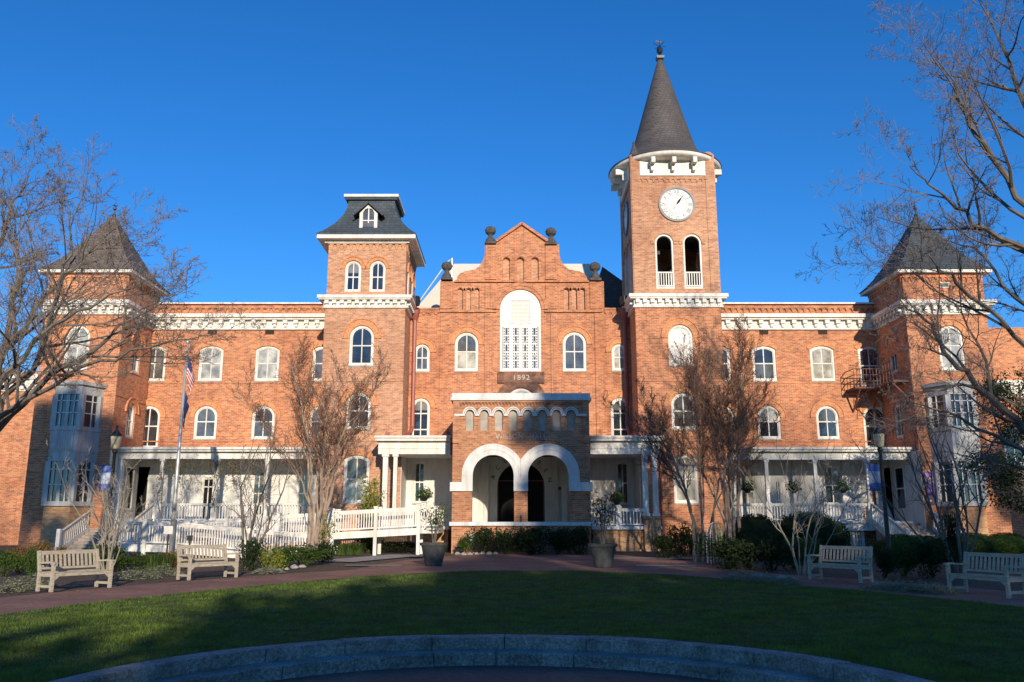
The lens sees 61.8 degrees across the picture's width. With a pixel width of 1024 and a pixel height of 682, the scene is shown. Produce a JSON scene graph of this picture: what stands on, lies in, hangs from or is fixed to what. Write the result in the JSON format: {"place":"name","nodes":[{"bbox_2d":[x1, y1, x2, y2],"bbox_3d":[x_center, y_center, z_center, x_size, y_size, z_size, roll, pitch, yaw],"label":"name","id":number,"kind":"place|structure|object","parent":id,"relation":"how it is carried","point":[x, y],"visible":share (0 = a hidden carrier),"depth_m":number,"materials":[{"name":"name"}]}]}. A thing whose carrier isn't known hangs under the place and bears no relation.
{"place":"outdoors","nodes":[
{"label":"outdoors","id":0,"kind":"place"},
{"bbox_2d":[266,665,724,681],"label":"terrace","id":1,"kind":"structure","parent":0,"point":[482,673],"depth_m":11.06,"materials":[{"name":"brick"}]},
{"bbox_2d":[49,634,935,681],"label":"kerb","id":2,"kind":"structure","parent":1,"relation":"on","point":[819,666],"depth_m":11.22,"materials":[{"name":"stone"}]},
{"bbox_2d":[148,649,838,681],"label":"kerb","id":3,"kind":"structure","parent":1,"relation":"on","point":[689,667],"depth_m":11.34,"materials":[{"name":"stone"}]},
{"bbox_2d":[319,554,694,565],"bbox_3d":[-0.242,8.476,33.041,14.520,0.102,8.322,-3,-12,12],"label":"paving strip","id":4,"kind":"object","parent":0,"point":[366,558],"visible":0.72,"depth_m":34.77,"materials":[{"name":"brick"}]},
{"bbox_2d":[0,545,1022,614],"bbox_3d":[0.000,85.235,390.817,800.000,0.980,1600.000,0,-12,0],"label":"ground","id":5,"kind":"structure","parent":0,"point":[71,583],"depth_m":27.71,"materials":[{"name":"red brick"}]},
{"bbox_2d":[0,548,23,576],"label":"shrub","id":6,"kind":"object","parent":5,"relation":"on","point":[12,560],"visible":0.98,"depth_m":25.31,"materials":[{"name":"green plant"}]},
{"bbox_2d":[0,577,34,592],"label":"shrub","id":7,"kind":"object","parent":5,"relation":"on","point":[11,584],"visible":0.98,"depth_m":20.50,"materials":[{"name":"green plant"}]},
{"bbox_2d":[0,372,37,544],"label":"side building","id":8,"kind":"structure","parent":5,"relation":"on","point":[15,434],"depth_m":54.55,"materials":[{"name":"orange brick"}]},
{"bbox_2d":[20,544,38,577],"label":"shrub","id":9,"kind":"object","parent":5,"relation":"on","point":[30,560],"visible":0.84,"depth_m":24.97,"materials":[{"name":"green plant"}]},
{"bbox_2d":[26,539,67,566],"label":"shrub","id":10,"kind":"object","parent":5,"relation":"on","point":[43,546],"visible":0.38,"depth_m":29.21,"materials":[{"name":"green plant"}]},
{"bbox_2d":[42,438,152,568],"bbox_3d":[-12.972,5.269,27.388,3.251,4.221,3.652,3,-12,-13],"label":"bare shrub","id":11,"kind":"object","parent":5,"relation":"on","point":[114,533],"visible":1,"depth_m":27.01,"materials":[{"name":"beige plant"}]},
{"bbox_2d":[100,425,121,564],"bbox_3d":[-14.691,5.558,31.023,0.705,5.000,0.410,0,-12,0],"label":"street lamp","id":12,"kind":"object","parent":5,"relation":"on","point":[116,436],"visible":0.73,"depth_m":31.26,"materials":[{"name":"black metal"}]},
{"bbox_2d":[101,546,133,570],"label":"shrub","id":13,"kind":"object","parent":5,"relation":"on","point":[122,559],"visible":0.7,"depth_m":27.78,"materials":[{"name":"green plant"}]},
{"bbox_2d":[0,113,264,431],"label":"bare tree","id":14,"kind":"object","parent":5,"relation":"on","point":[9,341],"visible":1,"depth_m":22.68,"materials":[{"name":"brown plant"}]},
{"bbox_2d":[107,565,161,579],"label":"shrub","id":15,"kind":"object","parent":5,"relation":"on","point":[141,576],"visible":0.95,"depth_m":24.44,"materials":[{"name":"green plant"}]},
{"bbox_2d":[143,553,176,569],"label":"shrub","id":16,"kind":"object","parent":5,"relation":"on","point":[157,561],"visible":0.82,"depth_m":28.13,"materials":[{"name":"green plant"}]},
{"bbox_2d":[168,340,189,553],"bbox_3d":[-14.174,4.519,36.460,0.210,9.376,0.210,0,-12,0],"label":"flagpole","id":17,"kind":"object","parent":5,"relation":"on","point":[173,520],"visible":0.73,"depth_m":36.25,"materials":[{"name":"silver metal"}]},
{"bbox_2d":[235,537,270,570],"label":"shrub","id":18,"kind":"object","parent":5,"relation":"on","point":[252,549],"visible":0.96,"depth_m":27.88,"materials":[{"name":"green plant"}]},
{"bbox_2d":[219,391,306,569],"bbox_3d":[-8.287,4.676,28.722,2.164,5.910,4.659,8,-15,-34],"label":"bare shrub","id":19,"kind":"object","parent":5,"relation":"on","point":[243,519],"visible":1,"depth_m":28.72,"materials":[{"name":"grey plant"}]},
{"bbox_2d":[257,546,287,569],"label":"shrub","id":20,"kind":"object","parent":5,"relation":"on","point":[268,558],"visible":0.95,"depth_m":28.19,"materials":[{"name":"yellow plant"}]},
{"bbox_2d":[114,504,444,557],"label":"wheelchair ramp","id":21,"kind":"structure","parent":5,"relation":"on","point":[156,543],"depth_m":38.31,"materials":[{"name":"white paint"}]},
{"bbox_2d":[270,543,301,567],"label":"shrub","id":22,"kind":"object","parent":5,"relation":"on","point":[290,556],"visible":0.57,"depth_m":29.20,"materials":[{"name":"green plant"}]},
{"bbox_2d":[273,544,331,565],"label":"shrub","id":23,"kind":"object","parent":5,"relation":"on","point":[310,555],"visible":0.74,"depth_m":30.18,"materials":[{"name":"green plant"}]},
{"bbox_2d":[228,330,395,560],"bbox_3d":[-7.756,4.135,35.096,6.298,9.515,5.561,-6,-13,24],"label":"crape myrtle","id":24,"kind":"object","parent":5,"relation":"on","point":[320,446],"visible":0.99,"depth_m":34.84,"materials":[{"name":"beige plant"}]},
{"bbox_2d":[300,539,337,562],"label":"shrub","id":25,"kind":"object","parent":5,"relation":"on","point":[325,545],"visible":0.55,"depth_m":31.79,"materials":[{"name":"green plant"}]},
{"bbox_2d":[331,543,368,555],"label":"shrub","id":26,"kind":"object","parent":5,"relation":"on","point":[346,549],"visible":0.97,"depth_m":37.76,"materials":[{"name":"green plant"}]},
{"bbox_2d":[356,475,386,548],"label":"shrub","id":27,"kind":"object","parent":5,"relation":"on","point":[371,504],"visible":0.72,"depth_m":41.54,"materials":[{"name":"green plant"}]},
{"bbox_2d":[377,540,415,552],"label":"shrub","id":28,"kind":"object","parent":5,"relation":"on","point":[406,546],"visible":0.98,"depth_m":40.33,"materials":[{"name":"green plant"}]},
{"bbox_2d":[464,525,504,553],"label":"shrub","id":29,"kind":"object","parent":5,"relation":"on","point":[486,536],"visible":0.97,"depth_m":38.36,"materials":[{"name":"green plant"}]},
{"bbox_2d":[18,40,1012,553],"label":"college hall","id":30,"kind":"structure","parent":5,"relation":"on","point":[514,352],"depth_m":47.87,"materials":[{"name":"orange brick"}]},
{"bbox_2d":[40,381,107,549],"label":"bay window","id":31,"kind":"structure","parent":30,"relation":"in","point":[75,419],"depth_m":44.73,"materials":[{"name":"grey paint"}]},
{"bbox_2d":[58,318,97,370],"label":"window","id":32,"kind":"structure","parent":30,"relation":"in","point":[88,329],"depth_m":47.10,"materials":[{"name":"white paint"}]},
{"bbox_2d":[124,397,138,439],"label":"window","id":33,"kind":"structure","parent":30,"relation":"in","point":[129,408],"depth_m":48.40,"materials":[{"name":"white paint"}]},
{"bbox_2d":[143,400,165,446],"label":"window","id":34,"kind":"structure","parent":30,"relation":"in","point":[153,416],"depth_m":50.20,"materials":[{"name":"white paint"}]},
{"bbox_2d":[148,342,169,381],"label":"window","id":35,"kind":"structure","parent":30,"relation":"in","point":[159,359],"depth_m":50.93,"materials":[{"name":"grey glass"}]},
{"bbox_2d":[188,400,222,439],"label":"window","id":36,"kind":"structure","parent":30,"relation":"in","point":[205,423],"depth_m":50.21,"materials":[{"name":"white paint"}]},
{"bbox_2d":[147,456,264,512],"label":"climbing vine","id":37,"kind":"object","parent":30,"relation":"attached to","point":[231,468],"visible":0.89,"depth_m":46.49,"materials":[{"name":"brown plant"}]},
{"bbox_2d":[196,342,226,381],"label":"window","id":38,"kind":"structure","parent":30,"relation":"in","point":[209,372],"depth_m":50.95,"materials":[{"name":"grey glass"}]},
{"bbox_2d":[245,400,280,439],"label":"window","id":39,"kind":"structure","parent":30,"relation":"in","point":[255,425],"depth_m":50.19,"materials":[{"name":"white paint"}]},
{"bbox_2d":[253,342,282,381],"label":"window","id":40,"kind":"structure","parent":30,"relation":"in","point":[267,357],"depth_m":50.98,"materials":[{"name":"grey glass"}]},
{"bbox_2d":[310,342,322,381],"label":"window","id":41,"kind":"structure","parent":30,"relation":"in","point":[319,350],"depth_m":51.00,"materials":[{"name":"white paint"}]},
{"bbox_2d":[340,256,365,291],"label":"window","id":42,"kind":"structure","parent":30,"relation":"in","point":[353,268],"depth_m":47.39,"materials":[{"name":"white paint"}]},
{"bbox_2d":[341,449,373,504],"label":"window","id":43,"kind":"structure","parent":30,"relation":"in","point":[355,466],"depth_m":45.13,"materials":[{"name":"white glass"}]},
{"bbox_2d":[339,385,377,429],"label":"window","id":44,"kind":"structure","parent":30,"relation":"in","point":[374,400],"depth_m":45.82,"materials":[{"name":"white paint"}]},
{"bbox_2d":[342,318,380,366],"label":"window","id":45,"kind":"structure","parent":30,"relation":"in","point":[361,350],"depth_m":46.58,"materials":[{"name":"glass"}]},
{"bbox_2d":[365,256,389,291],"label":"window","id":46,"kind":"structure","parent":30,"relation":"in","point":[377,269],"depth_m":47.39,"materials":[{"name":"white paint"}]},
{"bbox_2d":[412,461,425,504],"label":"window","id":47,"kind":"structure","parent":30,"relation":"in","point":[419,467],"depth_m":47.26,"materials":[{"name":"white paint"}]},
{"bbox_2d":[408,391,436,434],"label":"window","id":48,"kind":"structure","parent":30,"relation":"in","point":[421,426],"depth_m":48.30,"materials":[{"name":"white paint"}]},
{"bbox_2d":[410,338,435,372],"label":"window","id":49,"kind":"structure","parent":30,"relation":"in","point":[422,351],"depth_m":48.98,"materials":[{"name":"white paint"}]},
{"bbox_2d":[449,326,484,371],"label":"window","id":50,"kind":"structure","parent":30,"relation":"in","point":[466,344],"depth_m":49.05,"materials":[{"name":"white paint"}]},
{"bbox_2d":[500,290,540,370],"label":"window","id":51,"kind":"structure","parent":30,"relation":"in","point":[520,310],"depth_m":49.28,"materials":[{"name":"white glass"}]},
{"bbox_2d":[497,465,544,521],"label":"door","id":52,"kind":"structure","parent":30,"relation":"in","point":[505,488],"depth_m":47.13,"materials":[{"name":"black metal"}]},
{"bbox_2d":[557,326,592,371],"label":"window","id":53,"kind":"structure","parent":30,"relation":"in","point":[574,344],"depth_m":49.06,"materials":[{"name":"white paint"}]},
{"bbox_2d":[605,337,629,371],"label":"window","id":54,"kind":"structure","parent":30,"relation":"in","point":[617,351],"depth_m":48.98,"materials":[{"name":"white paint"}]},
{"bbox_2d":[604,390,631,434],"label":"window","id":55,"kind":"structure","parent":30,"relation":"in","point":[616,424],"depth_m":48.29,"materials":[{"name":"white paint"}]},
{"bbox_2d":[616,461,630,505],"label":"window","id":56,"kind":"structure","parent":30,"relation":"in","point":[622,468],"depth_m":47.23,"materials":[{"name":"white paint"}]},
{"bbox_2d":[661,317,699,366],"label":"window","id":57,"kind":"structure","parent":30,"relation":"in","point":[675,332],"depth_m":46.64,"materials":[{"name":"white paint"}]},
{"bbox_2d":[664,385,701,429],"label":"window","id":58,"kind":"structure","parent":30,"relation":"in","point":[668,400],"depth_m":45.85,"materials":[{"name":"white paint"}]},
{"bbox_2d":[672,449,700,504],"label":"window","id":59,"kind":"structure","parent":30,"relation":"in","point":[692,490],"depth_m":45.02,"materials":[{"name":"white paint"}]},
{"bbox_2d":[749,342,777,381],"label":"window","id":60,"kind":"structure","parent":30,"relation":"in","point":[766,363],"depth_m":50.96,"materials":[{"name":"glass"}]},
{"bbox_2d":[752,400,786,439],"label":"window","id":61,"kind":"structure","parent":30,"relation":"in","point":[772,434],"depth_m":50.20,"materials":[{"name":"white paint"}]},
{"bbox_2d":[806,342,836,381],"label":"window","id":62,"kind":"structure","parent":30,"relation":"in","point":[821,357],"depth_m":50.96,"materials":[{"name":"grey glass"}]},
{"bbox_2d":[810,400,844,439],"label":"window","id":63,"kind":"structure","parent":30,"relation":"in","point":[826,414],"depth_m":50.21,"materials":[{"name":"white paint"}]},
{"bbox_2d":[854,342,879,385],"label":"window","id":64,"kind":"structure","parent":30,"relation":"in","point":[866,362],"depth_m":50.99,"materials":[{"name":"glass"}]},
{"bbox_2d":[857,400,885,446],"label":"window","id":65,"kind":"structure","parent":30,"relation":"in","point":[864,408],"depth_m":50.25,"materials":[{"name":"white paint"}]},
{"bbox_2d":[931,318,970,370],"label":"window","id":66,"kind":"structure","parent":30,"relation":"in","point":[958,324],"depth_m":47.12,"materials":[{"name":"white glass"}]},
{"bbox_2d":[921,381,988,535],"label":"bay window","id":67,"kind":"structure","parent":30,"relation":"in","point":[972,508],"depth_m":44.79,"materials":[{"name":"grey paint"}]},
{"bbox_2d":[505,525,554,554],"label":"shrub","id":68,"kind":"object","parent":5,"relation":"on","point":[538,536],"visible":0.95,"depth_m":38.30,"materials":[{"name":"green plant"}]},
{"bbox_2d":[555,525,595,554],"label":"shrub","id":69,"kind":"object","parent":5,"relation":"on","point":[583,535],"visible":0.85,"depth_m":38.39,"materials":[{"name":"green plant"}]},
{"bbox_2d":[648,534,691,557],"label":"shrub","id":70,"kind":"object","parent":5,"relation":"on","point":[663,543],"visible":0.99,"depth_m":35.12,"materials":[{"name":"green plant"}]},
{"bbox_2d":[667,521,692,555],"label":"shrub","id":71,"kind":"object","parent":5,"relation":"on","point":[684,532],"visible":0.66,"depth_m":37.43,"materials":[{"name":"green plant"}]},
{"bbox_2d":[601,333,782,561],"bbox_3d":[7.241,4.332,34.218,7.329,8.804,4.455,0,-12,0],"label":"crape myrtle","id":72,"kind":"object","parent":5,"relation":"on","point":[695,399],"visible":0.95,"depth_m":33.84,"materials":[{"name":"brown plant"}]},
{"bbox_2d":[642,306,769,558],"bbox_3d":[8.679,3.882,35.709,7.131,10.270,4.807,6,-13,-25],"label":"crape myrtle","id":73,"kind":"object","parent":5,"relation":"on","point":[729,527],"visible":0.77,"depth_m":35.01,"materials":[{"name":"beige plant"}]},
{"bbox_2d":[692,535,760,569],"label":"shrub","id":74,"kind":"object","parent":5,"relation":"on","point":[730,551],"visible":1,"depth_m":28.15,"materials":[{"name":"green plant"}]},
{"bbox_2d":[723,513,787,559],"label":"shrub","id":75,"kind":"object","parent":5,"relation":"on","point":[758,526],"visible":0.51,"depth_m":34.28,"materials":[{"name":"green plant"}]},
{"bbox_2d":[753,537,800,570],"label":"shrub","id":76,"kind":"object","parent":5,"relation":"on","point":[772,554],"visible":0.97,"depth_m":27.82,"materials":[{"name":"green plant"}]},
{"bbox_2d":[781,535,815,569],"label":"shrub","id":77,"kind":"object","parent":5,"relation":"on","point":[802,549],"visible":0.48,"depth_m":28.13,"materials":[{"name":"green plant"}]},
{"bbox_2d":[724,421,887,575],"bbox_3d":[9.367,4.893,26.085,3.725,4.451,4.281,5,-13,-23],"label":"bare shrub","id":78,"kind":"object","parent":5,"relation":"on","point":[798,568],"visible":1,"depth_m":25.79,"materials":[{"name":"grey plant"}]},
{"bbox_2d":[777,510,851,559],"bbox_3d":[12.306,8.055,35.609,3.406,2.015,3.391,11,-16,-41],"label":"shrub","id":79,"kind":"object","parent":5,"relation":"on","point":[825,533],"visible":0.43,"depth_m":34.51,"materials":[{"name":"green plant"}]},
{"bbox_2d":[868,425,895,567],"bbox_3d":[12.909,5.361,30.043,0.705,5.000,0.410,0,-12,0],"label":"street lamp","id":80,"kind":"object","parent":5,"relation":"on","point":[883,490],"visible":0.62,"depth_m":30.10,"materials":[{"name":"black metal"}]},
{"bbox_2d":[867,464,880,489],"bbox_3d":[12.776,4.790,30.169,0.400,0.890,0.055,0,-12,0],"label":"banner","id":81,"kind":"object","parent":80,"relation":"hanging from","point":[874,468],"visible":0.88,"depth_m":30.17,"materials":[{"name":"blue fabric"}]},
{"bbox_2d":[873,545,902,578],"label":"shrub","id":82,"kind":"object","parent":5,"relation":"on","point":[885,560],"visible":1,"depth_m":24.60,"materials":[{"name":"green plant"}]},
{"bbox_2d":[881,545,919,576],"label":"shrub","id":83,"kind":"object","parent":5,"relation":"on","point":[907,566],"visible":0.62,"depth_m":25.26,"materials":[{"name":"green plant"}]},
{"bbox_2d":[794,0,1023,482],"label":"bare tree","id":84,"kind":"object","parent":5,"relation":"on","point":[994,401],"visible":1,"depth_m":24.55,"materials":[{"name":"brown plant"}]},
{"bbox_2d":[834,382,1012,578],"bbox_3d":[12.940,4.088,25.794,5.153,5.939,4.305,0,-12,0],"label":"bare shrub","id":85,"kind":"object","parent":5,"relation":"on","point":[956,501],"visible":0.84,"depth_m":25.16,"materials":[{"name":"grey plant"}]},
{"bbox_2d":[903,539,953,577],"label":"shrub","id":86,"kind":"object","parent":5,"relation":"on","point":[921,548],"visible":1,"depth_m":24.64,"materials":[{"name":"green plant"}]},
{"bbox_2d":[940,510,965,562],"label":"shrub","id":87,"kind":"object","parent":5,"relation":"on","point":[951,535],"visible":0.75,"depth_m":32.13,"materials":[{"name":"green plant"}]},
{"bbox_2d":[988,327,1023,536],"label":"side building","id":88,"kind":"structure","parent":5,"relation":"on","point":[1009,354],"depth_m":52.34,"materials":[{"name":"orange brick"}]},
{"bbox_2d":[0,571,1023,681],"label":"lawn","id":89,"kind":"structure","parent":0,"point":[667,584],"depth_m":14.86,"materials":[{"name":"plant"}]},
{"bbox_2d":[0,565,1022,671],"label":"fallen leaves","id":90,"kind":"object","parent":89,"relation":"on","point":[466,619],"visible":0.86,"depth_m":14.82,"materials":[{"name":"brown plant"}]},
{"bbox_2d":[0,553,1023,613],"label":"path","id":91,"kind":"structure","parent":0,"point":[508,562],"depth_m":25.06,"materials":[{"name":"brick"}]},
{"bbox_2d":[35,549,115,591],"bbox_3d":[-10.655,5.580,20.899,0.736,0.938,1.645,-6,-14,27],"label":"garden bench","id":92,"kind":"object","parent":91,"relation":"on","point":[53,574],"visible":1,"depth_m":20.92,"materials":[{"name":"brown wood"}]},
{"bbox_2d":[176,544,240,579],"bbox_3d":[-8.660,6.280,24.387,0.736,0.938,1.645,-8,-15,34],"label":"garden bench","id":93,"kind":"object","parent":91,"relation":"on","point":[191,565],"visible":1,"depth_m":24.43,"materials":[{"name":"brown wood"}]},
{"bbox_2d":[420,542,447,565],"bbox_3d":[-2.760,7.514,30.177,1.010,0.800,1.010,0,-12,0],"label":"planter","id":94,"kind":"object","parent":91,"relation":"on","point":[433,554],"visible":1,"depth_m":29.85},
{"bbox_2d":[421,500,451,542],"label":"potted shrub","id":95,"kind":"object","parent":94,"relation":"on","point":[437,522],"visible":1,"depth_m":30.45,"materials":[{"name":"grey plant"}]},
{"bbox_2d":[491,527,537,554],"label":"shrub","id":96,"kind":"object","parent":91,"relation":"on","point":[506,541],"visible":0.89,"depth_m":38.35,"materials":[{"name":"green plant"}]},
{"bbox_2d":[546,526,579,553],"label":"shrub","id":97,"kind":"object","parent":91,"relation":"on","point":[555,542],"visible":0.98,"depth_m":38.39,"materials":[{"name":"green plant"}]},
{"bbox_2d":[588,543,617,567],"bbox_3d":[3.111,7.327,29.245,1.010,0.800,1.010,0,-12,0],"label":"planter","id":98,"kind":"object","parent":91,"relation":"on","point":[602,555],"visible":0.99,"depth_m":28.92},
{"bbox_2d":[585,491,621,543],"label":"potted shrub","id":99,"kind":"object","parent":98,"relation":"on","point":[603,533],"visible":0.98,"depth_m":29.36,"materials":[{"name":"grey plant"}]},
{"bbox_2d":[805,545,873,582],"bbox_3d":[8.991,6.099,23.483,0.736,0.938,1.645,8,-15,-34],"label":"garden bench","id":100,"kind":"object","parent":91,"relation":"on","point":[858,567],"visible":1,"depth_m":23.52,"materials":[{"name":"brown wood"}]},
{"bbox_2d":[860,576,917,591],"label":"shrub","id":101,"kind":"object","parent":91,"relation":"on","point":[884,584],"visible":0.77,"depth_m":20.64,"materials":[{"name":"green plant"}]},
{"bbox_2d":[915,580,963,594],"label":"shrub","id":102,"kind":"object","parent":91,"relation":"on","point":[957,592],"visible":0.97,"depth_m":19.75,"materials":[{"name":"green plant"}]},
{"bbox_2d":[943,551,1023,598],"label":"garden bench","id":103,"kind":"object","parent":91,"relation":"on","point":[1005,579],"visible":0.99,"depth_m":19.43,"materials":[{"name":"brown wood"}]},
{"bbox_2d":[0,0,1023,371],"label":"sky","id":104,"kind":"structure","parent":0,"point":[258,118],"materials":[{"name":"blue"}]},
{"bbox_2d":[846,553,1018,560],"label":"side lawn","id":105,"kind":"structure","parent":0,"point":[970,559],"depth_m":34.40,"materials":[{"name":"green plant"}]},
{"bbox_2d":[874,533,922,561],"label":"shrub","id":106,"kind":"object","parent":105,"relation":"on","point":[898,540],"visible":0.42,"depth_m":33.11,"materials":[{"name":"green plant"}]},
{"bbox_2d":[960,532,1003,558],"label":"shrub","id":107,"kind":"object","parent":105,"relation":"on","point":[986,544],"visible":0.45,"depth_m":34.58,"materials":[{"name":"green plant"}]},
{"bbox_2d":[949,361,1023,519],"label":"evergreen tree","id":108,"kind":"object","parent":105,"relation":"on","point":[1005,393],"visible":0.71,"depth_m":36.84,"materials":[{"name":"green plant"}]},
{"bbox_2d":[990,532,1023,558],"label":"shrub","id":109,"kind":"object","parent":105,"relation":"on","point":[1013,543],"visible":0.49,"depth_m":34.66,"materials":[{"name":"green plant"}]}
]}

